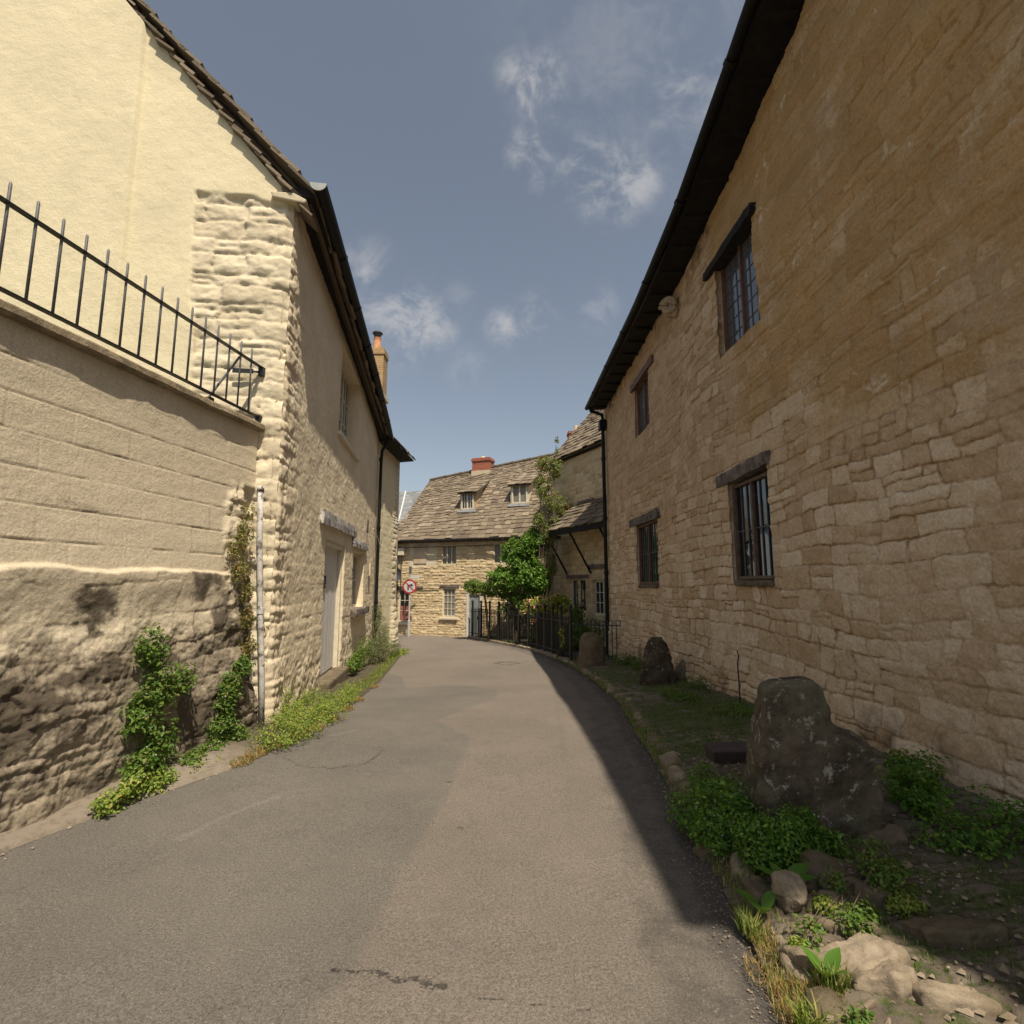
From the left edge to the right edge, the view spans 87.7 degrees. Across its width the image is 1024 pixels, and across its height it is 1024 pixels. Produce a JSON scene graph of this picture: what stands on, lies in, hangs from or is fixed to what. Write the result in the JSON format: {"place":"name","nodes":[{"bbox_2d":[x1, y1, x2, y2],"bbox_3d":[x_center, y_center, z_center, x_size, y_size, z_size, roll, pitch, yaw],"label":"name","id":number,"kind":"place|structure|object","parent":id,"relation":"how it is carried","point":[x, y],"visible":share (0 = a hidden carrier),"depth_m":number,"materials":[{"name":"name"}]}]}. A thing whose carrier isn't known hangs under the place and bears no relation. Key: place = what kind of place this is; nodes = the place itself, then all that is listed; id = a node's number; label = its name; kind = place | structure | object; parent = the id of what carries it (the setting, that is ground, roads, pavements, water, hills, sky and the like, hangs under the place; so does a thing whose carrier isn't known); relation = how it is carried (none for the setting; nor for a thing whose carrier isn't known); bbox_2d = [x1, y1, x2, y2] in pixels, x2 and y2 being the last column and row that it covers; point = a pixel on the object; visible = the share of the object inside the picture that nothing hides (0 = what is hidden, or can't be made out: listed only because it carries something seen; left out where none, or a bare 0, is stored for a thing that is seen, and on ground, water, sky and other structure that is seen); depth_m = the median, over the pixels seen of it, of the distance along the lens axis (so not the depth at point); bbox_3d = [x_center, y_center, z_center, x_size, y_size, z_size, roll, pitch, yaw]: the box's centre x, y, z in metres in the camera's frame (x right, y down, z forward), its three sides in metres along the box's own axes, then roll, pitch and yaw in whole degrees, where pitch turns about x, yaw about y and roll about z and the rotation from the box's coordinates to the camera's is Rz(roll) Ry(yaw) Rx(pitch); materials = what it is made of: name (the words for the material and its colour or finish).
{"place":"outdoors","nodes":[
{"label":"outdoors","id":0,"kind":"place"},
{"bbox_2d":[0,635,789,1023],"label":"road","id":1,"kind":"structure","parent":0,"point":[454,831],"depth_m":2.69,"materials":[{"name":"asphalt"}]},
{"bbox_2d":[0,654,399,852],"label":"kerb strip","id":2,"kind":"object","parent":1,"relation":"on","point":[72,813],"visible":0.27,"depth_m":4.20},
{"bbox_2d":[86,752,220,819],"bbox_3d":[-2.591,2.021,4.177,0.266,0.323,1.603,-1,-8,9],"label":"weed clump","id":3,"kind":"object","parent":2,"relation":"on","point":[130,787],"visible":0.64,"depth_m":3.69,"materials":[{"name":"green plant"}]},
{"bbox_2d":[229,685,378,766],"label":"straw grass","id":4,"kind":"structure","parent":2,"relation":"on","point":[254,755],"depth_m":4.79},
{"bbox_2d":[245,679,363,752],"bbox_3d":[-2.350,2.305,6.475,1.026,0.521,3.721,0,-8,0],"label":"weed clump","id":5,"kind":"object","parent":2,"relation":"on","point":[300,718],"visible":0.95,"depth_m":5.76,"materials":[{"name":"green plant"}]},
{"bbox_2d":[345,635,371,674],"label":"shrub","id":6,"kind":"object","parent":2,"relation":"on","point":[355,661],"visible":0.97,"depth_m":11.05,"materials":[{"name":"green plant"}]},
{"bbox_2d":[324,652,400,702],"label":"grass","id":7,"kind":"structure","parent":2,"relation":"on","point":[387,665],"depth_m":10.39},
{"bbox_2d":[366,602,402,664],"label":"shrub","id":8,"kind":"object","parent":2,"relation":"on","point":[380,646],"visible":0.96,"depth_m":13.62,"materials":[{"name":"green plant"}]},
{"bbox_2d":[402,566,419,636],"bbox_3d":[-4.232,3.746,22.298,0.710,2.930,0.120,0,-8,0],"label":"road sign","id":9,"kind":"object","parent":1,"relation":"on","point":[409,586],"visible":0.98,"depth_m":22.33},
{"bbox_2d":[0,656,1023,1023],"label":"gravel","id":10,"kind":"structure","parent":1,"relation":"on","point":[1006,1016],"depth_m":2.30,"materials":[{"name":"gravel"}]},
{"bbox_2d":[467,635,573,660],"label":"railing kerb","id":11,"kind":"structure","parent":1,"relation":"on","point":[548,653],"depth_m":17.89,"materials":[{"name":"stone"}]},
{"bbox_2d":[470,600,621,659],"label":"garden railings","id":12,"kind":"object","parent":11,"relation":"on","point":[542,632],"visible":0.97,"depth_m":17.10,"materials":[{"name":"black metal"}]},
{"bbox_2d":[144,0,744,491],"label":"sky","id":13,"kind":"structure","parent":0,"point":[503,178],"materials":[{"name":"blue"}]},
{"bbox_2d":[478,636,605,659],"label":"garden ground","id":14,"kind":"structure","parent":0,"point":[577,651],"depth_m":18.11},
{"bbox_2d":[462,578,515,639],"bbox_3d":[-0.871,3.664,20.267,2.216,2.354,0.986,-3,-8,20],"label":"tree","id":15,"kind":"object","parent":14,"relation":"on","point":[478,588],"visible":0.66,"depth_m":20.22,"materials":[{"name":"green plant"}]},
{"bbox_2d":[485,525,551,640],"bbox_3d":[0.247,2.586,19.641,2.511,4.225,1.700,0,-8,0],"label":"leafy shrub","id":16,"kind":"object","parent":14,"relation":"on","point":[526,577],"visible":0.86,"depth_m":19.47,"materials":[{"name":"green plant"}]},
{"bbox_2d":[519,592,572,631],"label":"hydrangea","id":17,"kind":"object","parent":14,"relation":"on","point":[564,601],"visible":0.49,"depth_m":17.76,"materials":[{"name":"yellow plant"}]},
{"bbox_2d":[531,436,573,603],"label":"climbing rose","id":18,"kind":"object","parent":14,"relation":"on","point":[544,466],"visible":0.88,"depth_m":19.70,"materials":[{"name":"green plant"}]},
{"bbox_2d":[556,627,572,657],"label":"shrub","id":19,"kind":"object","parent":14,"relation":"on","point":[562,642],"visible":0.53,"depth_m":14.75,"materials":[{"name":"green plant"}]},
{"bbox_2d":[530,602,605,649],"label":"garden shrub","id":20,"kind":"object","parent":14,"relation":"on","point":[580,632],"visible":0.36,"depth_m":16.52,"materials":[{"name":"green plant"}]},
{"bbox_2d":[604,663,752,778],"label":"grass","id":21,"kind":"structure","parent":0,"point":[694,709],"depth_m":5.98,"materials":[{"name":"plant"}]},
{"bbox_2d":[537,650,1023,1023],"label":"verge","id":22,"kind":"structure","parent":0,"point":[908,1011],"depth_m":2.50,"materials":[{"name":"plant"}]},
{"bbox_2d":[577,632,604,666],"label":"guard stone","id":23,"kind":"object","parent":22,"relation":"on","point":[591,652],"visible":0.8,"depth_m":12.54,"materials":[{"name":"stone"}]},
{"bbox_2d":[609,651,641,670],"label":"weed clump","id":24,"kind":"object","parent":22,"relation":"on","point":[632,661],"visible":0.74,"depth_m":11.98,"materials":[{"name":"green plant"}]},
{"bbox_2d":[638,643,641,661],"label":"plinth stone","id":25,"kind":"object","parent":22,"relation":"on","point":[639,651],"visible":0.34,"depth_m":11.55,"materials":[{"name":"stone"}]},
{"bbox_2d":[639,637,675,686],"bbox_3d":[2.388,2.472,8.774,0.610,0.834,0.520,0,-8,0],"label":"guard stone","id":26,"kind":"object","parent":22,"relation":"on","point":[657,669],"visible":0.84,"depth_m":8.62,"materials":[{"name":"stone"}]},
{"bbox_2d":[658,751,681,769],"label":"kerb stone","id":27,"kind":"object","parent":22,"relation":"on","point":[668,758],"visible":0.52,"depth_m":4.39,"materials":[{"name":"stone"}]},
{"bbox_2d":[674,659,687,679],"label":"plinth stone","id":28,"kind":"object","parent":22,"relation":"on","point":[680,669],"visible":0.3,"depth_m":8.89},
{"bbox_2d":[559,659,845,1023],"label":"grass","id":29,"kind":"structure","parent":22,"relation":"on","point":[639,730],"depth_m":2.79,"materials":[{"name":"plant"}]},
{"bbox_2d":[654,675,753,718],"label":"weed clump","id":30,"kind":"object","parent":22,"relation":"on","point":[673,693],"visible":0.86,"depth_m":6.73,"materials":[{"name":"green plant"}]},
{"bbox_2d":[692,840,728,861],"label":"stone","id":31,"kind":"object","parent":22,"relation":"on","point":[700,852],"visible":0.26,"depth_m":2.92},
{"bbox_2d":[665,758,761,859],"bbox_3d":[1.218,1.787,3.286,0.594,0.404,0.962,0,-8,0],"label":"weed clump","id":32,"kind":"object","parent":22,"relation":"on","point":[711,822],"visible":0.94,"depth_m":3.11,"materials":[{"name":"green plant"}]},
{"bbox_2d":[705,742,746,764],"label":"stone slab","id":33,"kind":"structure","parent":22,"relation":"on","point":[724,753],"depth_m":4.27,"materials":[{"name":"stone"}]},
{"bbox_2d":[737,650,740,702],"bbox_3d":[2.743,2.011,6.441,0.016,0.663,0.056,0,-8,0],"label":"iron rod","id":34,"kind":"object","parent":22,"relation":"on","point":[738,676],"visible":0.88,"depth_m":6.45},
{"bbox_2d":[726,897,764,940],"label":"grass tuft","id":35,"kind":"object","parent":22,"relation":"on","point":[743,918],"visible":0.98,"depth_m":2.29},
{"bbox_2d":[736,889,775,912],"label":"dock plant","id":36,"kind":"object","parent":22,"relation":"on","point":[767,900],"visible":0.96,"depth_m":2.37,"materials":[{"name":"green plant"}]},
{"bbox_2d":[740,875,777,905],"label":"paving stone","id":37,"kind":"object","parent":22,"relation":"on","point":[755,887],"visible":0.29,"depth_m":2.50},
{"bbox_2d":[754,861,817,880],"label":"dock plant","id":38,"kind":"object","parent":22,"relation":"on","point":[800,869],"visible":0.52,"depth_m":2.54,"materials":[{"name":"green plant"}]},
{"bbox_2d":[771,869,807,912],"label":"loose stone","id":39,"kind":"object","parent":22,"relation":"on","point":[789,889],"visible":0.98,"depth_m":2.35,"materials":[{"name":"stone"}]},
{"bbox_2d":[726,801,858,874],"bbox_3d":[1.469,1.687,2.780,0.680,0.327,0.381,0,-8,0],"label":"weed clump","id":40,"kind":"object","parent":22,"relation":"on","point":[767,843],"visible":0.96,"depth_m":2.72,"materials":[{"name":"green plant"}]},
{"bbox_2d":[774,935,812,986],"bbox_3d":[1.102,1.788,2.073,0.134,0.157,0.317,0,-8,0],"label":"rock","id":41,"kind":"object","parent":22,"relation":"on","point":[786,960],"visible":0.27,"depth_m":2.03,"materials":[{"name":"stone"}]},
{"bbox_2d":[786,935,812,949],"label":"weed","id":42,"kind":"object","parent":22,"relation":"on","point":[794,940],"visible":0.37,"depth_m":2.08,"materials":[{"name":"green plant"}]},
{"bbox_2d":[744,917,855,1023],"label":"straw grass","id":43,"kind":"structure","parent":22,"relation":"on","point":[781,993],"depth_m":1.97,"materials":[{"name":"plant"}]},
{"bbox_2d":[779,941,821,973],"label":"rock","id":44,"kind":"object","parent":22,"relation":"on","point":[797,955],"visible":0.23,"depth_m":2.02,"materials":[{"name":"stone"}]},
{"bbox_2d":[782,913,818,934],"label":"paving stone","id":45,"kind":"object","parent":22,"relation":"on","point":[787,929],"visible":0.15,"depth_m":2.22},
{"bbox_2d":[742,676,884,839],"bbox_3d":[1.802,1.461,3.184,0.863,0.915,0.436,0,-8,0],"label":"mounting stone","id":46,"kind":"object","parent":22,"relation":"on","point":[801,747],"visible":0.77,"depth_m":2.99,"materials":[{"name":"stone"}]},
{"bbox_2d":[782,982,847,1023],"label":"grass tuft","id":47,"kind":"object","parent":22,"relation":"on","point":[801,1018],"visible":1,"depth_m":1.77,"materials":[{"name":"green plant"}]},
{"bbox_2d":[809,890,837,918],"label":"weed","id":48,"kind":"object","parent":22,"relation":"on","point":[823,902],"visible":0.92,"depth_m":2.31,"materials":[{"name":"green plant"}]},
{"bbox_2d":[800,945,847,978],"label":"dock plant","id":49,"kind":"object","parent":22,"relation":"on","point":[830,955],"visible":0.9,"depth_m":1.95,"materials":[{"name":"green plant"}]},
{"bbox_2d":[786,849,863,878],"bbox_3d":[1.575,1.800,2.642,0.407,0.175,0.190,0,-8,0],"label":"paving stone","id":50,"kind":"object","parent":22,"relation":"on","point":[817,864],"visible":0.33,"depth_m":2.65,"materials":[{"name":"stone"}]},
{"bbox_2d":[805,985,852,1023],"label":"rock","id":51,"kind":"object","parent":22,"relation":"on","point":[827,999],"visible":0.54,"depth_m":1.82,"materials":[{"name":"stone"}]},
{"bbox_2d":[805,951,859,995],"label":"grass tuft","id":52,"kind":"object","parent":22,"relation":"on","point":[820,979],"visible":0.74,"depth_m":1.90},
{"bbox_2d":[805,889,863,913],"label":"paving stone","id":53,"kind":"object","parent":22,"relation":"on","point":[833,895],"visible":0.19,"depth_m":2.37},
{"bbox_2d":[806,998,875,1023],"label":"rock","id":54,"kind":"object","parent":22,"relation":"on","point":[870,1003],"visible":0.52,"depth_m":1.79,"materials":[{"name":"stone"}]},
{"bbox_2d":[813,916,881,939],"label":"rock","id":55,"kind":"object","parent":22,"relation":"on","point":[830,926],"visible":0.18,"depth_m":2.17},
{"bbox_2d":[816,873,880,894],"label":"paving stone","id":56,"kind":"object","parent":22,"relation":"on","point":[852,879],"visible":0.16,"depth_m":2.48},
{"bbox_2d":[838,1001,875,1023],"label":"weed","id":57,"kind":"object","parent":22,"relation":"on","point":[857,1019],"visible":0.99,"depth_m":1.73,"materials":[{"name":"green plant"}]},
{"bbox_2d":[792,835,927,952],"bbox_3d":[1.557,1.682,2.392,1.080,0.208,0.378,6,-10,-35],"label":"weed clump","id":58,"kind":"object","parent":22,"relation":"on","point":[886,876],"visible":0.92,"depth_m":2.40,"materials":[{"name":"green plant"}]},
{"bbox_2d":[815,931,911,977],"bbox_3d":[1.298,1.731,2.014,0.389,0.197,0.190,2,-8,-13],"label":"rock","id":59,"kind":"object","parent":22,"relation":"on","point":[866,951],"visible":0.38,"depth_m":2.01,"materials":[{"name":"stone"}]},
{"bbox_2d":[852,894,883,922],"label":"weed","id":60,"kind":"object","parent":22,"relation":"on","point":[869,909],"visible":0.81,"depth_m":2.27,"materials":[{"name":"green plant"}]},
{"bbox_2d":[852,881,902,910],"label":"paving stone","id":61,"kind":"object","parent":22,"relation":"on","point":[879,897],"visible":0.33,"depth_m":2.37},
{"bbox_2d":[856,823,908,846],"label":"rock","id":62,"kind":"object","parent":22,"relation":"on","point":[892,834],"visible":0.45,"depth_m":2.89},
{"bbox_2d":[851,959,918,1003],"bbox_3d":[1.323,1.700,1.891,0.236,0.208,0.176,5,-9,-33],"label":"rock","id":63,"kind":"object","parent":22,"relation":"on","point":[894,980],"visible":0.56,"depth_m":1.85,"materials":[{"name":"stone"}]},
{"bbox_2d":[884,888,926,919],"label":"weed","id":64,"kind":"object","parent":22,"relation":"on","point":[900,904],"visible":1,"depth_m":2.28,"materials":[{"name":"green plant"}]},
{"bbox_2d":[877,745,1023,868],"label":"weed clump","id":65,"kind":"object","parent":22,"relation":"on","point":[917,783],"visible":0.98,"depth_m":3.00,"materials":[{"name":"green plant"}]},
{"bbox_2d":[897,913,1009,949],"bbox_3d":[1.813,1.722,2.167,0.414,0.167,0.223,0,-8,0],"label":"rock","id":66,"kind":"object","parent":22,"relation":"on","point":[938,930],"visible":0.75,"depth_m":2.10,"materials":[{"name":"stone"}]},
{"bbox_2d":[912,979,1002,1016],"bbox_3d":[1.542,1.686,1.823,0.351,0.152,0.156,0,-8,0],"label":"rock","id":67,"kind":"object","parent":22,"relation":"on","point":[947,998],"visible":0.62,"depth_m":1.79,"materials":[{"name":"stone"}]},
{"bbox_3d":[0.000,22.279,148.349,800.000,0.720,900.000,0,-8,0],"label":"ground","id":68,"kind":"structure","parent":0,"visible":0},
{"bbox_2d":[0,299,264,832],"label":"garden wall","id":69,"kind":"structure","parent":68,"relation":"on","point":[127,488],"depth_m":3.90,"materials":[{"name":"stone"}]},
{"bbox_2d":[0,181,265,422],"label":"railing","id":70,"kind":"object","parent":69,"relation":"on","point":[7,202],"visible":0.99,"depth_m":4.23,"materials":[{"name":"black metal"}]},
{"bbox_2d":[117,622,197,794],"bbox_3d":[-2.758,1.505,4.157,0.326,1.276,0.760,0,-8,0],"label":"creeper","id":71,"kind":"object","parent":69,"relation":"attached to","point":[138,721],"visible":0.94,"depth_m":4.09,"materials":[{"name":"green plant"}]},
{"bbox_2d":[173,655,255,765],"bbox_3d":[-2.623,1.793,4.737,0.309,0.930,1.007,0,-8,0],"label":"creeper","id":72,"kind":"object","parent":69,"relation":"attached to","point":[228,692],"visible":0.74,"depth_m":4.90,"materials":[{"name":"green plant"}]},
{"bbox_2d":[226,499,259,659],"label":"creeper","id":73,"kind":"object","parent":69,"relation":"attached to","point":[235,552],"visible":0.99,"depth_m":5.33,"materials":[{"name":"green plant"}]},
{"bbox_2d":[0,0,392,724],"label":"cream cottage","id":74,"kind":"structure","parent":68,"relation":"on","point":[136,138],"depth_m":6.18,"materials":[{"name":"stone"}]},
{"bbox_2d":[256,486,264,727],"bbox_3d":[-2.666,0.982,5.649,0.246,2.552,0.079,-2,-8,11],"label":"old drainpipe","id":75,"kind":"object","parent":74,"relation":"attached to","point":[261,658],"visible":0.92,"depth_m":5.62,"materials":[{"name":"metal"}]},
{"bbox_2d":[320,547,337,674],"bbox_3d":[-3.153,1.652,9.039,0.076,2.100,1.566,1,-8,-7],"label":"door","id":76,"kind":"structure","parent":74,"relation":"in","point":[330,572],"depth_m":9.25,"materials":[{"name":"white wood"}]},
{"bbox_2d":[339,368,349,439],"bbox_3d":[-3.381,-2.091,10.379,0.066,1.600,2.030,1,-8,-7],"label":"window","id":77,"kind":"structure","parent":74,"relation":"in","point":[345,385],"depth_m":11.03,"materials":[{"name":"glass"}]},
{"bbox_2d":[351,553,357,607],"bbox_3d":[-3.558,1.496,11.732,0.066,1.220,1.600,1,-8,-7],"label":"window","id":78,"kind":"structure","parent":74,"relation":"in","point":[355,556],"depth_m":12.39,"materials":[{"name":"beige paint"}]},
{"bbox_2d":[372,330,415,654],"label":"cream annexe","id":79,"kind":"structure","parent":68,"relation":"on","point":[395,453],"depth_m":16.07,"materials":[{"name":"paint"}]},
{"bbox_2d":[387,648,410,657],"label":"weed clump","id":80,"kind":"object","parent":68,"relation":"on","point":[403,651],"visible":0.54,"depth_m":15.85,"materials":[{"name":"green plant"}]},
{"bbox_2d":[398,491,421,525],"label":"grey slated house","id":81,"kind":"structure","parent":68,"relation":"on","point":[407,500],"depth_m":35.82,"materials":[{"name":"stone"}]},
{"bbox_2d":[396,453,556,636],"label":"cottage","id":82,"kind":"structure","parent":68,"relation":"on","point":[455,530],"depth_m":22.91,"materials":[{"name":"stone"}]},
{"bbox_2d":[398,589,408,621],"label":"window","id":83,"kind":"structure","parent":82,"relation":"in","point":[403,597],"depth_m":23.16,"materials":[{"name":"beige paint"}]},
{"bbox_2d":[442,545,456,564],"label":"window","id":84,"kind":"structure","parent":82,"relation":"in","point":[448,553],"depth_m":22.70,"materials":[{"name":"glass"}]},
{"bbox_2d":[443,588,455,616],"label":"window","id":85,"kind":"structure","parent":82,"relation":"in","point":[449,594],"depth_m":22.43,"materials":[{"name":"beige paint"}]},
{"bbox_2d":[469,594,479,635],"bbox_3d":[-1.521,4.270,21.963,0.500,1.740,0.090,-3,-8,19],"label":"door","id":86,"kind":"structure","parent":82,"relation":"in","point":[474,597],"depth_m":22.00,"materials":[{"name":"grey wood"}]},
{"bbox_2d":[493,544,506,563],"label":"window","id":87,"kind":"structure","parent":82,"relation":"in","point":[497,548],"depth_m":21.96,"materials":[{"name":"glass"}]},
{"bbox_2d":[537,410,606,646],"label":"rose cottage","id":88,"kind":"structure","parent":68,"relation":"on","point":[580,579],"depth_m":19.13,"materials":[{"name":"stone"}]},
{"bbox_2d":[572,579,585,611],"bbox_3d":[2.468,3.004,19.238,0.066,1.170,1.030,4,-9,-25],"label":"window","id":89,"kind":"structure","parent":88,"relation":"in","point":[578,585],"depth_m":19.30,"materials":[{"name":"glass"}]},
{"bbox_2d":[594,580,604,614],"bbox_3d":[3.099,2.875,17.892,0.066,1.160,1.050,4,-9,-25],"label":"window","id":90,"kind":"structure","parent":88,"relation":"in","point":[599,584],"depth_m":18.13,"materials":[{"name":"beige paint"}]},
{"bbox_2d":[629,705,643,713],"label":"kerb stone","id":91,"kind":"object","parent":68,"relation":"on","point":[632,707],"visible":0.37,"depth_m":6.47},
{"bbox_2d":[633,712,643,720],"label":"kerb stone","id":92,"kind":"object","parent":68,"relation":"on","point":[637,715],"visible":0.35,"depth_m":6.07,"materials":[{"name":"stone"}]},
{"bbox_2d":[636,719,649,728],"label":"kerb stone","id":93,"kind":"object","parent":68,"relation":"on","point":[640,723],"visible":0.34,"depth_m":5.70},
{"bbox_2d":[646,733,662,742],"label":"kerb stone","id":94,"kind":"object","parent":68,"relation":"on","point":[651,737],"visible":0.37,"depth_m":5.08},
{"bbox_2d":[666,765,686,782],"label":"kerb stone","id":95,"kind":"object","parent":68,"relation":"on","point":[675,772],"visible":0.51,"depth_m":4.07,"materials":[{"name":"stone"}]},
{"bbox_2d":[676,780,693,795],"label":"kerb stone","id":96,"kind":"object","parent":68,"relation":"on","point":[682,787],"visible":0.12,"depth_m":3.83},
{"bbox_2d":[723,827,738,857],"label":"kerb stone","id":97,"kind":"object","parent":68,"relation":"on","point":[730,848],"visible":0.08,"depth_m":2.93,"materials":[{"name":"stone"}]},
{"bbox_2d":[729,851,755,878],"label":"kerb stone","id":98,"kind":"object","parent":68,"relation":"on","point":[735,862],"visible":0.34,"depth_m":2.72,"materials":[{"name":"stone"}]},
{"bbox_2d":[744,884,781,920],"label":"kerb stone","id":99,"kind":"object","parent":68,"relation":"on","point":[764,916],"visible":0.15,"depth_m":2.35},
{"bbox_2d":[585,0,1023,814],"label":"stone house","id":100,"kind":"structure","parent":68,"relation":"on","point":[807,394],"depth_m":4.87,"materials":[{"name":"stone"}]},
{"bbox_2d":[637,375,649,435],"bbox_3d":[3.022,-2.416,12.060,0.066,1.220,1.200,0,-8,-1],"label":"window","id":101,"kind":"structure","parent":100,"relation":"in","point":[642,392],"depth_m":12.30,"materials":[{"name":"grey glass"}]},
{"bbox_2d":[638,520,658,583],"bbox_3d":[3.002,0.893,11.606,0.066,1.340,1.600,0,-8,-1],"label":"window","id":102,"kind":"structure","parent":100,"relation":"in","point":[647,532],"depth_m":11.63,"materials":[{"name":"black glass"}]},
{"bbox_2d":[721,232,760,351],"bbox_3d":[3.115,-2.981,7.193,0.066,1.420,1.160,0,-8,-1],"label":"window","id":103,"kind":"structure","parent":100,"relation":"in","point":[740,295],"depth_m":7.30,"materials":[{"name":"black glass"}]},
{"bbox_2d":[732,472,774,579],"bbox_3d":[3.094,0.209,6.795,0.066,1.290,1.080,0,-8,-1],"label":"window","id":104,"kind":"structure","parent":100,"relation":"in","point":[754,554],"depth_m":6.82,"materials":[{"name":"black glass"}]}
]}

